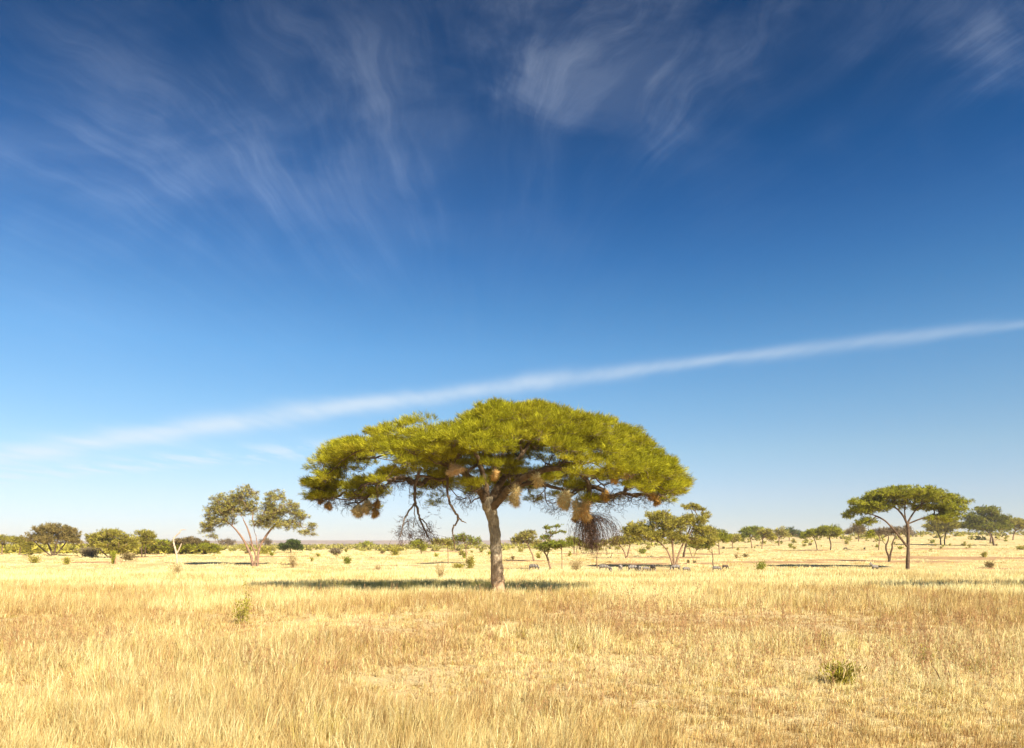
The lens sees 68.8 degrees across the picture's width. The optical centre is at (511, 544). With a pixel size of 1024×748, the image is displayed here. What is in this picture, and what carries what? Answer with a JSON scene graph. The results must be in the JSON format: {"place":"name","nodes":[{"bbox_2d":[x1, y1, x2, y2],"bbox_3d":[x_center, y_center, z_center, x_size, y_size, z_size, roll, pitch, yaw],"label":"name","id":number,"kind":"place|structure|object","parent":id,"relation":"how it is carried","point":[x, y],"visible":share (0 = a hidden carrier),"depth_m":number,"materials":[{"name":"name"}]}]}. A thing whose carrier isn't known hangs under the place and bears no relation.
{"place":"outdoors","nodes":[
{"label":"outdoors","id":0,"kind":"place"},
{"bbox_2d":[71,561,135,562],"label":"bare ground","id":1,"kind":"structure","parent":0,"point":[101,562],"depth_m":140.43,"materials":[{"name":"soil"}]},
{"bbox_2d":[232,556,311,557],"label":"bare ground","id":2,"kind":"structure","parent":0,"point":[271,556],"depth_m":173.30,"materials":[{"name":"soil"}]},
{"bbox_2d":[2,539,565,545],"bbox_3d":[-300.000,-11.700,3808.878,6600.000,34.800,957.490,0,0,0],"label":"distant hills","id":3,"kind":"structure","parent":0,"point":[378,542],"depth_m":3635.49,"materials":[{"name":"plant"}]},
{"bbox_2d":[0,534,1023,747],"bbox_3d":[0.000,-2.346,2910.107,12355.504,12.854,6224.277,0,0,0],"label":"ground","id":4,"kind":"structure","parent":0,"point":[786,541],"depth_m":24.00,"materials":[{"name":"beige plant"}]},
{"bbox_2d":[0,534,12,554],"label":"savanna tree","id":5,"kind":"object","parent":4,"relation":"on","point":[3,539],"visible":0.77,"depth_m":202.47,"materials":[{"name":"green plant"}]},
{"bbox_2d":[6,535,36,554],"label":"savanna tree","id":6,"kind":"object","parent":4,"relation":"on","point":[22,542],"visible":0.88,"depth_m":201.25,"materials":[{"name":"green plant"}]},
{"bbox_2d":[26,554,41,562],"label":"savanna bush","id":7,"kind":"object","parent":4,"relation":"on","point":[34,559],"visible":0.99,"depth_m":140.22,"materials":[{"name":"green plant"}]},
{"bbox_2d":[20,521,84,555],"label":"savanna tree","id":8,"kind":"object","parent":4,"relation":"on","point":[66,533],"visible":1,"depth_m":190.31,"materials":[{"name":"green plant"}]},
{"bbox_2d":[60,557,72,564],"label":"savanna bush","id":9,"kind":"object","parent":4,"relation":"on","point":[67,560],"visible":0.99,"depth_m":133.40,"materials":[{"name":"green plant"}]},
{"bbox_2d":[73,545,106,557],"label":"dry bush","id":10,"kind":"object","parent":4,"relation":"on","point":[87,552],"visible":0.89,"depth_m":166.92,"materials":[{"name":"grey plant"}]},
{"bbox_2d":[0,542,221,553],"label":"thicket","id":11,"kind":"object","parent":4,"relation":"on","point":[67,548],"visible":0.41,"depth_m":221.92,"materials":[{"name":"green plant"}]},
{"bbox_2d":[84,527,141,557],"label":"savanna tree","id":12,"kind":"object","parent":4,"relation":"on","point":[107,539],"visible":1,"depth_m":161.42,"materials":[{"name":"green plant"}]},
{"bbox_2d":[109,549,116,563],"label":"savanna bush","id":13,"kind":"object","parent":4,"relation":"on","point":[112,555],"visible":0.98,"depth_m":135.09,"materials":[{"name":"green plant"}]},
{"bbox_2d":[114,556,121,563],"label":"termite mound","id":14,"kind":"object","parent":4,"relation":"on","point":[117,560],"visible":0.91,"depth_m":134.79,"materials":[{"name":"beige soil"}]},
{"bbox_2d":[119,550,137,560],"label":"dry bush","id":15,"kind":"object","parent":4,"relation":"on","point":[126,557],"visible":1,"depth_m":148.33,"materials":[{"name":"brown plant"}]},
{"bbox_2d":[134,528,157,556],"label":"savanna tree","id":16,"kind":"object","parent":4,"relation":"on","point":[148,536],"visible":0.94,"depth_m":170.05,"materials":[{"name":"green plant"}]},
{"bbox_2d":[140,539,176,553],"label":"savanna tree","id":17,"kind":"object","parent":4,"relation":"on","point":[161,544],"visible":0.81,"depth_m":214.89,"materials":[{"name":"green plant"}]},
{"bbox_2d":[169,562,183,574],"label":"savanna bush","id":18,"kind":"object","parent":4,"relation":"on","point":[178,568],"visible":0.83,"depth_m":86.65,"materials":[{"name":"beige plant"}]},
{"bbox_2d":[173,529,184,562],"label":"dead snag","id":19,"kind":"object","parent":4,"relation":"on","point":[176,551],"visible":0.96,"depth_m":135.18,"materials":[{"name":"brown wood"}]},
{"bbox_2d":[168,535,210,553],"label":"savanna tree","id":20,"kind":"object","parent":4,"relation":"on","point":[191,539],"visible":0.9,"depth_m":214.84,"materials":[{"name":"green plant"}]},
{"bbox_2d":[176,542,222,553],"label":"savanna tree","id":21,"kind":"object","parent":4,"relation":"on","point":[203,547],"visible":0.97,"depth_m":213.90,"materials":[{"name":"green plant"}]},
{"bbox_2d":[218,537,237,548],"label":"bare tree","id":22,"kind":"object","parent":4,"relation":"on","point":[229,541],"visible":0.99,"depth_m":496.60,"materials":[{"name":"grey plant"}]},
{"bbox_2d":[227,594,252,623],"bbox_3d":[-9.479,2.254,26.242,0.666,1.110,0.906,0,0,31],"label":"leafy weed","id":23,"kind":"object","parent":4,"relation":"on","point":[241,615],"visible":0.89,"depth_m":26.22,"materials":[{"name":"green plant"}]},
{"bbox_2d":[242,571,250,617],"bbox_3d":[-10.031,1.820,28.215,0.341,1.992,0.376,0,0,0],"label":"tall weed","id":24,"kind":"object","parent":4,"relation":"on","point":[246,593],"visible":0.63,"depth_m":28.21,"materials":[{"name":"yellow plant"}]},
{"bbox_2d":[197,484,318,565],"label":"savanna tree","id":25,"kind":"object","parent":4,"relation":"on","point":[229,506],"visible":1,"depth_m":127.29,"materials":[{"name":"green plant"}]},
{"bbox_2d":[255,546,273,553],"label":"savanna bush","id":26,"kind":"object","parent":4,"relation":"on","point":[266,550],"visible":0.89,"depth_m":218.89,"materials":[{"name":"green plant"}]},
{"bbox_2d":[258,538,272,545],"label":"bare tree","id":27,"kind":"object","parent":4,"relation":"on","point":[267,541],"visible":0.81,"depth_m":429.37,"materials":[{"name":"grey plant"}]},
{"bbox_2d":[40,542,540,547],"bbox_3d":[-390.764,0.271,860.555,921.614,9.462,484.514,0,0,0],"label":"woods","id":28,"kind":"object","parent":4,"relation":"on","point":[441,546],"visible":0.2,"depth_m":697.25,"materials":[{"name":"green plant"}]},
{"bbox_2d":[278,538,304,552],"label":"round tree","id":29,"kind":"object","parent":4,"relation":"on","point":[293,544],"visible":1,"depth_m":254.79,"materials":[{"name":"green plant"}]},
{"bbox_2d":[286,550,298,566],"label":"savanna bush","id":30,"kind":"object","parent":4,"relation":"on","point":[292,561],"visible":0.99,"depth_m":121.93,"materials":[{"name":"beige plant"}]},
{"bbox_2d":[328,547,341,555],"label":"bush","id":31,"kind":"object","parent":4,"relation":"on","point":[335,550],"visible":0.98,"depth_m":168.13,"materials":[{"name":"brown plant"}]},
{"bbox_2d":[9,538,665,545],"bbox_3d":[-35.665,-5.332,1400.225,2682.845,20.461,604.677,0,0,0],"label":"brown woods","id":32,"kind":"object","parent":4,"relation":"on","point":[382,544],"visible":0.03,"depth_m":1228.00,"materials":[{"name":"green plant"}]},
{"bbox_2d":[341,554,351,563],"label":"savanna bush","id":33,"kind":"object","parent":4,"relation":"on","point":[347,560],"visible":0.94,"depth_m":132.84,"materials":[{"name":"green plant"}]},
{"bbox_2d":[356,541,374,547],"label":"savanna tree","id":34,"kind":"object","parent":4,"relation":"on","point":[367,543],"visible":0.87,"depth_m":463.15,"materials":[{"name":"green plant"}]},
{"bbox_2d":[219,544,566,550],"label":"thicket","id":35,"kind":"object","parent":4,"relation":"on","point":[369,547],"visible":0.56,"depth_m":408.07,"materials":[{"name":"green plant"}]},
{"bbox_2d":[387,545,401,554],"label":"savanna bush","id":36,"kind":"object","parent":4,"relation":"on","point":[394,551],"visible":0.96,"depth_m":202.97,"materials":[{"name":"green plant"}]},
{"bbox_2d":[409,539,427,553],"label":"savanna tree","id":37,"kind":"object","parent":4,"relation":"on","point":[417,543],"visible":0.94,"depth_m":229.18,"materials":[{"name":"green plant"}]},
{"bbox_2d":[434,561,446,577],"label":"savanna bush","id":38,"kind":"object","parent":4,"relation":"on","point":[440,572],"visible":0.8,"depth_m":69.68,"materials":[{"name":"beige plant"}]},
{"bbox_2d":[430,537,455,563],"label":"savanna tree","id":39,"kind":"object","parent":4,"relation":"on","point":[447,542],"visible":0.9,"depth_m":133.00,"materials":[{"name":"green plant"}]},
{"bbox_2d":[452,563,465,568],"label":"savanna bush","id":40,"kind":"object","parent":4,"relation":"on","point":[459,566],"visible":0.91,"depth_m":121.45,"materials":[{"name":"yellow plant"}]},
{"bbox_2d":[449,531,481,563],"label":"savanna tree","id":41,"kind":"object","parent":4,"relation":"on","point":[470,540],"visible":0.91,"depth_m":136.84,"materials":[{"name":"green plant"}]},
{"bbox_2d":[465,555,475,568],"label":"savanna bush","id":42,"kind":"object","parent":4,"relation":"on","point":[469,562],"visible":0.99,"depth_m":121.97,"materials":[{"name":"green plant"}]},
{"bbox_2d":[297,395,696,591],"bbox_3d":[-0.775,-2.716,44.458,24.031,11.546,17.329,0,0,0],"label":"umbrella thorn tree","id":43,"kind":"object","parent":4,"relation":"on","point":[480,433],"visible":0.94,"depth_m":41.05,"materials":[{"name":"green plant"}]},
{"bbox_2d":[322,500,333,511],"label":"weaver nest","id":44,"kind":"object","parent":43,"relation":"attached to","point":[325,507],"visible":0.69,"depth_m":44.32,"materials":[{"name":"brown plant"}]},
{"bbox_2d":[350,503,362,519],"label":"weaver nest","id":45,"kind":"object","parent":43,"relation":"attached to","point":[355,511],"visible":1,"depth_m":43.55,"materials":[{"name":"brown plant"}]},
{"bbox_2d":[359,495,372,515],"bbox_3d":[-8.511,-2.260,43.586,1.040,1.323,1.032,0,0,33],"label":"weaver nest","id":46,"kind":"object","parent":43,"relation":"attached to","point":[364,508],"visible":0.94,"depth_m":43.46,"materials":[{"name":"brown plant"}]},
{"bbox_2d":[370,507,379,518],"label":"weaver nest","id":47,"kind":"object","parent":43,"relation":"attached to","point":[373,514],"visible":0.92,"depth_m":43.40,"materials":[{"name":"brown plant"}]},
{"bbox_2d":[372,498,381,508],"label":"weaver nest","id":48,"kind":"object","parent":43,"relation":"attached to","point":[377,506],"visible":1,"depth_m":43.41,"materials":[{"name":"brown plant"}]},
{"bbox_2d":[445,462,466,476],"bbox_3d":[-3.087,-4.122,40.669,1.244,1.062,1.275,0,0,-37],"label":"weaver nest","id":49,"kind":"object","parent":43,"relation":"attached to","point":[455,469],"visible":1,"depth_m":40.50,"materials":[{"name":"plant"}]},
{"bbox_2d":[488,466,499,481],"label":"weaver nest","id":50,"kind":"object","parent":43,"relation":"attached to","point":[493,477],"visible":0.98,"depth_m":42.60,"materials":[{"name":"brown plant"}]},
{"bbox_2d":[506,481,522,508],"bbox_3d":[0.170,-2.755,41.661,1.204,1.647,1.188,0,0,0],"label":"weaver nest","id":51,"kind":"object","parent":43,"relation":"attached to","point":[515,492],"visible":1,"depth_m":41.55,"materials":[{"name":"beige plant"}]},
{"bbox_2d":[530,469,544,488],"bbox_3d":[1.433,-3.601,41.121,1.086,1.235,0.940,0,0,-44],"label":"weaver nest","id":52,"kind":"object","parent":43,"relation":"attached to","point":[538,482],"visible":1,"depth_m":40.98,"materials":[{"name":"beige plant"}]},
{"bbox_2d":[554,486,575,512],"bbox_3d":[2.892,-2.514,41.396,1.346,1.551,1.242,0,0,0],"label":"weaver nest","id":53,"kind":"object","parent":43,"relation":"attached to","point":[563,500],"visible":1,"depth_m":41.24,"materials":[{"name":"beige plant"}]},
{"bbox_2d":[568,497,581,521],"bbox_3d":[3.599,-1.971,40.879,1.172,1.536,1.253,0,0,0],"label":"weaver nest","id":54,"kind":"object","parent":43,"relation":"attached to","point":[575,513],"visible":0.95,"depth_m":40.75,"materials":[{"name":"brown plant"}]},
{"bbox_2d":[576,498,593,524],"bbox_3d":[3.954,-1.890,40.723,1.258,1.752,1.356,0,0,0],"label":"weaver nest","id":55,"kind":"object","parent":43,"relation":"attached to","point":[585,516],"visible":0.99,"depth_m":40.53,"materials":[{"name":"brown plant"}]},
{"bbox_2d":[598,485,610,503],"bbox_3d":[5.008,-2.720,40.687,0.868,1.034,0.871,0,0,0],"label":"weaver nest","id":56,"kind":"object","parent":43,"relation":"attached to","point":[604,499],"visible":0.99,"depth_m":40.61,"materials":[{"name":"brown plant"}]},
{"bbox_2d":[610,477,619,485],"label":"weaver nest","id":57,"kind":"object","parent":43,"relation":"attached to","point":[615,481],"visible":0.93,"depth_m":40.61,"materials":[{"name":"brown plant"}]},
{"bbox_2d":[645,491,658,502],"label":"weaver nest","id":58,"kind":"object","parent":43,"relation":"attached to","point":[652,495],"visible":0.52,"depth_m":42.16,"materials":[{"name":"brown plant"}]},
{"bbox_2d":[652,496,660,506],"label":"weaver nest","id":59,"kind":"object","parent":43,"relation":"attached to","point":[657,501],"visible":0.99,"depth_m":42.40,"materials":[{"name":"brown plant"}]},
{"bbox_2d":[507,529,542,561],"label":"savanna tree","id":60,"kind":"object","parent":4,"relation":"on","point":[521,537],"visible":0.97,"depth_m":145.34,"materials":[{"name":"green plant"}]},
{"bbox_2d":[532,524,566,569],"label":"savanna tree","id":61,"kind":"object","parent":4,"relation":"on","point":[543,546],"visible":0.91,"depth_m":114.16,"materials":[{"name":"green plant"}]},
{"bbox_2d":[546,538,574,557],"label":"savanna tree","id":62,"kind":"object","parent":4,"relation":"on","point":[558,544],"visible":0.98,"depth_m":112.72,"materials":[{"name":"green plant"}]},
{"bbox_2d":[565,534,581,552],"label":"savanna tree","id":63,"kind":"object","parent":4,"relation":"on","point":[570,538],"visible":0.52,"depth_m":227.91,"materials":[{"name":"green plant"}]},
{"bbox_2d":[565,557,584,570],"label":"savanna bush","id":64,"kind":"object","parent":4,"relation":"on","point":[574,567],"visible":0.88,"depth_m":107.30,"materials":[{"name":"beige plant"}]},
{"bbox_2d":[583,539,607,567],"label":"savanna tree","id":65,"kind":"object","parent":4,"relation":"on","point":[597,550],"visible":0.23,"depth_m":124.86,"materials":[{"name":"green plant"}]},
{"bbox_2d":[597,564,609,569],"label":"zebra","id":66,"kind":"object","parent":4,"relation":"on","point":[604,566],"visible":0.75,"depth_m":107.75},
{"bbox_2d":[608,535,641,557],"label":"savanna tree","id":67,"kind":"object","parent":4,"relation":"on","point":[626,540],"visible":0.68,"depth_m":163.68,"materials":[{"name":"green plant"}]},
{"bbox_2d":[636,547,648,553],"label":"savanna bush","id":68,"kind":"object","parent":4,"relation":"on","point":[643,550],"visible":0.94,"depth_m":208.60,"materials":[{"name":"green plant"}]},
{"bbox_2d":[620,509,713,564],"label":"savanna tree","id":69,"kind":"object","parent":4,"relation":"on","point":[667,523],"visible":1,"depth_m":123.37,"materials":[{"name":"green plant"}]},
{"bbox_2d":[680,502,720,556],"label":"savanna tree","id":70,"kind":"object","parent":4,"relation":"on","point":[712,538],"visible":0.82,"depth_m":167.85,"materials":[{"name":"green plant"}]},
{"bbox_2d":[686,542,714,556],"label":"savanna tree","id":71,"kind":"object","parent":4,"relation":"on","point":[702,546],"visible":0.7,"depth_m":168.53,"materials":[{"name":"green plant"}]},
{"bbox_2d":[711,528,732,554],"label":"savanna tree","id":72,"kind":"object","parent":4,"relation":"on","point":[723,535],"visible":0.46,"depth_m":198.30,"materials":[{"name":"green plant"}]},
{"bbox_2d":[727,533,741,548],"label":"savanna tree","id":73,"kind":"object","parent":4,"relation":"on","point":[735,537],"visible":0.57,"depth_m":306.25,"materials":[{"name":"green plant"}]},
{"bbox_2d":[734,525,764,547],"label":"savanna tree","id":74,"kind":"object","parent":4,"relation":"on","point":[747,531],"visible":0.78,"depth_m":319.15,"materials":[{"name":"green plant"}]},
{"bbox_2d":[752,560,766,569],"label":"savanna bush","id":75,"kind":"object","parent":4,"relation":"on","point":[762,565],"visible":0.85,"depth_m":114.99,"materials":[{"name":"green plant"}]},
{"bbox_2d":[756,528,777,548],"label":"savanna tree","id":76,"kind":"object","parent":4,"relation":"on","point":[767,533],"visible":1,"depth_m":285.48,"materials":[{"name":"green plant"}]},
{"bbox_2d":[774,525,789,545],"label":"savanna tree","id":77,"kind":"object","parent":4,"relation":"on","point":[782,532],"visible":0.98,"depth_m":348.12,"materials":[{"name":"green plant"}]},
{"bbox_2d":[562,530,1023,547],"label":"ridge thicket","id":78,"kind":"object","parent":4,"relation":"on","point":[921,534],"visible":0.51,"depth_m":440.79,"materials":[{"name":"green plant"}]},
{"bbox_2d":[786,527,801,540],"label":"savanna tree","id":79,"kind":"object","parent":4,"relation":"on","point":[794,533],"visible":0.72,"depth_m":442.84,"materials":[{"name":"green plant"}]},
{"bbox_2d":[799,527,820,549],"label":"umbrella thorn tree","id":80,"kind":"object","parent":4,"relation":"on","point":[811,532],"visible":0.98,"depth_m":261.32,"materials":[{"name":"green plant"}]},
{"bbox_2d":[807,624,843,645],"bbox_3d":[8.372,2.467,20.229,1.094,0.710,1.074,0,0,-16],"label":"green herb","id":81,"kind":"object","parent":4,"relation":"on","point":[825,635],"visible":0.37,"depth_m":20.11,"materials":[{"name":"green plant"}]},
{"bbox_2d":[814,524,845,549],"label":"umbrella thorn tree","id":82,"kind":"object","parent":4,"relation":"on","point":[835,531],"visible":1,"depth_m":259.50,"materials":[{"name":"green plant"}]},
{"bbox_2d":[817,654,867,684],"bbox_3d":[6.463,2.481,14.752,0.901,0.594,0.813,0,0,-39],"label":"green herb","id":83,"kind":"object","parent":4,"relation":"on","point":[837,676],"visible":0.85,"depth_m":14.63,"materials":[{"name":"green plant"}]},
{"bbox_2d":[843,523,866,541],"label":"savanna tree","id":84,"kind":"object","parent":4,"relation":"on","point":[859,529],"visible":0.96,"depth_m":377.89,"materials":[{"name":"green plant"}]},
{"bbox_2d":[731,529,1023,536],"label":"green woods","id":85,"kind":"object","parent":4,"relation":"on","point":[952,532],"visible":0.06,"depth_m":600.86,"materials":[{"name":"green plant"}]},
{"bbox_2d":[872,527,885,549],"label":"savanna tree","id":86,"kind":"object","parent":4,"relation":"on","point":[876,530],"visible":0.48,"depth_m":259.21,"materials":[{"name":"brown plant"}]},
{"bbox_2d":[875,524,913,561],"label":"gnarled tree","id":87,"kind":"object","parent":4,"relation":"on","point":[889,531],"visible":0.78,"depth_m":141.71,"materials":[{"name":"brown plant"}]},
{"bbox_2d":[840,483,975,568],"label":"umbrella thorn tree","id":88,"kind":"object","parent":4,"relation":"on","point":[878,499],"visible":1,"depth_m":116.06,"materials":[{"name":"green plant"}]},
{"bbox_2d":[913,642,937,664],"bbox_3d":[9.352,2.500,16.899,0.526,0.586,0.583,0,0,27],"label":"green herb","id":89,"kind":"object","parent":4,"relation":"on","point":[925,653],"visible":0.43,"depth_m":16.95,"materials":[{"name":"green plant"}]},
{"bbox_2d":[920,519,965,544],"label":"savanna tree","id":90,"kind":"object","parent":4,"relation":"on","point":[939,527],"visible":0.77,"depth_m":320.27,"materials":[{"name":"green plant"}]},
{"bbox_2d":[956,504,1014,545],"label":"savanna tree","id":91,"kind":"object","parent":4,"relation":"on","point":[989,519],"visible":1,"depth_m":304.09,"materials":[{"name":"green plant"}]},
{"bbox_2d":[984,559,994,567],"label":"savanna bush","id":92,"kind":"object","parent":4,"relation":"on","point":[990,564],"visible":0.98,"depth_m":123.03,"materials":[{"name":"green plant"}]},
{"bbox_2d":[1008,516,1023,539],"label":"savanna tree","id":93,"kind":"object","parent":4,"relation":"on","point":[1018,522],"visible":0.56,"depth_m":371.21,"materials":[{"name":"green plant"}]},
{"bbox_2d":[0,0,1023,540],"label":"sky","id":94,"kind":"structure","parent":0,"point":[781,242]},
{"bbox_2d":[504,560,546,561],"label":"bare ground","id":95,"kind":"structure","parent":0,"point":[525,560],"depth_m":149.53,"materials":[{"name":"soil"}]},
{"bbox_2d":[546,553,630,553],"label":"bare ground","id":96,"kind":"structure","parent":0,"point":[589,553],"depth_m":226.03,"materials":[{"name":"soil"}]},
{"bbox_2d":[605,563,686,564],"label":"bare ground","id":97,"kind":"structure","parent":0,"point":[643,563],"depth_m":137.75,"materials":[{"name":"soil"}]},
{"bbox_2d":[617,557,708,558],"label":"bare ground","id":98,"kind":"structure","parent":0,"point":[665,557],"depth_m":167.82,"materials":[{"name":"soil"}]},
{"bbox_2d":[680,553,733,554],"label":"bare ground","id":99,"kind":"structure","parent":0,"point":[704,554],"depth_m":201.74,"materials":[{"name":"soil"}]},
{"bbox_2d":[720,561,836,563],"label":"bare ground","id":100,"kind":"structure","parent":0,"point":[775,562],"depth_m":140.55,"materials":[{"name":"soil"}]},
{"bbox_2d":[770,550,826,550],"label":"bare ground","id":101,"kind":"structure","parent":0,"point":[800,550],"depth_m":262.26,"materials":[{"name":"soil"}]},
{"bbox_2d":[806,559,858,560],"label":"bare ground","id":102,"kind":"structure","parent":0,"point":[831,560],"depth_m":149.10,"materials":[{"name":"soil"}]},
{"bbox_2d":[853,560,969,562],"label":"bare ground","id":103,"kind":"structure","parent":0,"point":[880,561],"depth_m":144.24,"materials":[{"name":"soil"}]},
{"bbox_2d":[895,548,991,549],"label":"bare ground","id":104,"kind":"structure","parent":0,"point":[945,548],"depth_m":273.46,"materials":[{"name":"soil"}]},
{"bbox_2d":[870,556,1023,559],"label":"bare ground","id":105,"kind":"structure","parent":0,"point":[948,558],"depth_m":166.13,"materials":[{"name":"soil"}]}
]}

